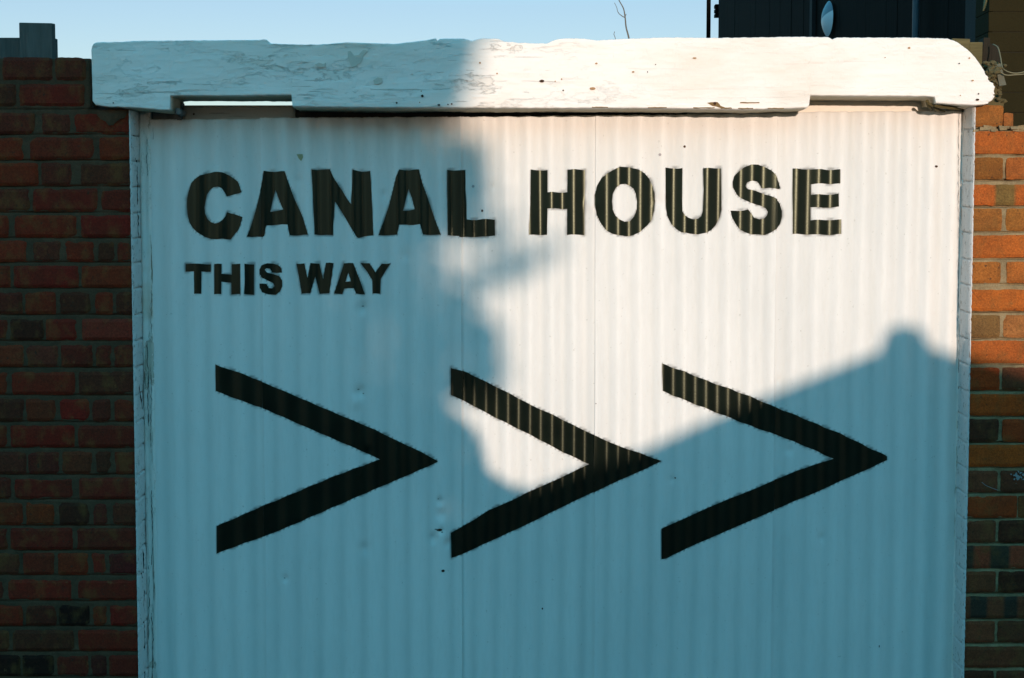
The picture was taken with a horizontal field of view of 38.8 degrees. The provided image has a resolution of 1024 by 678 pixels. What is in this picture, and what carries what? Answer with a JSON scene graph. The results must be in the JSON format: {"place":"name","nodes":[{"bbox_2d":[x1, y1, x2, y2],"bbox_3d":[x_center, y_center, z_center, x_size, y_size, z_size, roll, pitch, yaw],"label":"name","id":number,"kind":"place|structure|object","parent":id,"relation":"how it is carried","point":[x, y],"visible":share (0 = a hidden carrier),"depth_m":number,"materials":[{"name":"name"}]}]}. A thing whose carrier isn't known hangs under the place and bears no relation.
{"place":"outdoors","nodes":[
{"label":"outdoors","id":0,"kind":"place"},
{"bbox_2d":[0,0,718,104],"label":"sky","id":1,"kind":"structure","parent":0,"point":[79,24],"materials":[{"name":"blue"}]},
{"bbox_2d":[615,0,629,38],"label":"bare twig","id":2,"kind":"object","parent":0,"point":[624,16],"visible":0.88,"depth_m":5.28,"materials":[{"name":"brown plant"}]},
{"bbox_2d":[706,0,710,37],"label":"drain pole","id":3,"kind":"object","parent":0,"point":[708,21],"visible":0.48,"depth_m":13.82,"materials":[{"name":"black metal"}]},
{"bbox_2d":[714,0,975,41],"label":"dark building","id":4,"kind":"structure","parent":0,"point":[947,19],"depth_m":11.13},
{"bbox_2d":[821,1,832,35],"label":"round mirror","id":5,"kind":"object","parent":4,"relation":"attached to","point":[827,18],"visible":1,"depth_m":11.75,"materials":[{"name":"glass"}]},
{"bbox_2d":[975,0,1023,130],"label":"block wall","id":6,"kind":"structure","parent":0,"point":[1000,23],"depth_m":6.34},
{"label":"ground","id":7,"kind":"structure","parent":0,"visible":0},
{"bbox_2d":[19,23,57,58],"bbox_3d":[-1.784,0.025,5.579,0.129,2.433,0.134,0,4,0],"label":"timber post","id":8,"kind":"object","parent":7,"relation":"on","point":[38,40],"visible":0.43,"depth_m":5.44,"materials":[{"name":"grey wood"}]},
{"bbox_2d":[0,38,19,57],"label":"fence board","id":9,"kind":"object","parent":8,"relation":"attached to","point":[9,47],"visible":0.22,"depth_m":5.46,"materials":[{"name":"grey wood"}]},
{"bbox_2d":[0,57,147,677],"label":"brick wall","id":10,"kind":"structure","parent":7,"relation":"on","point":[73,581],"depth_m":4.92,"materials":[{"name":"red brick"}]},
{"bbox_2d":[91,37,994,115],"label":"timber lintel","id":11,"kind":"structure","parent":10,"relation":"on","point":[741,75],"depth_m":4.80,"materials":[{"name":"white wood"}]},
{"bbox_2d":[139,100,964,677],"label":"corrugated gate","id":12,"kind":"structure","parent":10,"relation":"attached to","point":[521,394],"depth_m":5.02,"materials":[{"name":"white metal"}]},
{"bbox_2d":[953,78,1023,677],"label":"brick wall","id":13,"kind":"structure","parent":7,"relation":"on","point":[988,633],"depth_m":4.92,"materials":[{"name":"brick"}]},
{"bbox_2d":[950,38,982,65],"bbox_3d":[1.581,-0.991,5.107,0.106,0.117,0.124,0,4,0],"label":"timber offcut","id":14,"kind":"object","parent":13,"relation":"on","point":[974,49],"visible":0.34,"depth_m":5.04,"materials":[{"name":"beige wood"}]},
{"bbox_2d":[982,60,1007,106],"bbox_3d":[1.650,-0.878,4.981,0.091,0.166,0.228,2,4,23],"label":"mortar rubble","id":15,"kind":"object","parent":13,"relation":"on","point":[992,71],"visible":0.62,"depth_m":4.92,"materials":[{"name":"beige concrete"}]},
{"bbox_2d":[978,38,1000,62],"bbox_3d":[1.681,-1.013,5.116,0.072,0.092,0.068,0,4,0],"label":"wooden stub","id":16,"kind":"object","parent":15,"relation":"on","point":[990,51],"visible":0.53,"depth_m":5.09,"materials":[{"name":"wood"}]},
{"bbox_2d":[995,64,1005,85],"bbox_3d":[1.652,-0.894,4.918,0.013,0.076,0.045,-3,5,-36],"label":"metal strap","id":17,"kind":"object","parent":15,"relation":"hanging from","point":[1001,80],"visible":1,"depth_m":4.92,"materials":[{"name":"metal"}]},
{"bbox_2d":[1001,72,1023,75],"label":"cable","id":18,"kind":"object","parent":15,"relation":"on","point":[1011,74],"visible":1,"depth_m":4.90,"materials":[{"name":"grey plastic"}]},
{"bbox_2d":[993,44,1023,73],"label":"cable","id":19,"kind":"object","parent":13,"relation":"on","point":[1002,65],"visible":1,"depth_m":4.94,"materials":[{"name":"grey plastic"}]}
]}

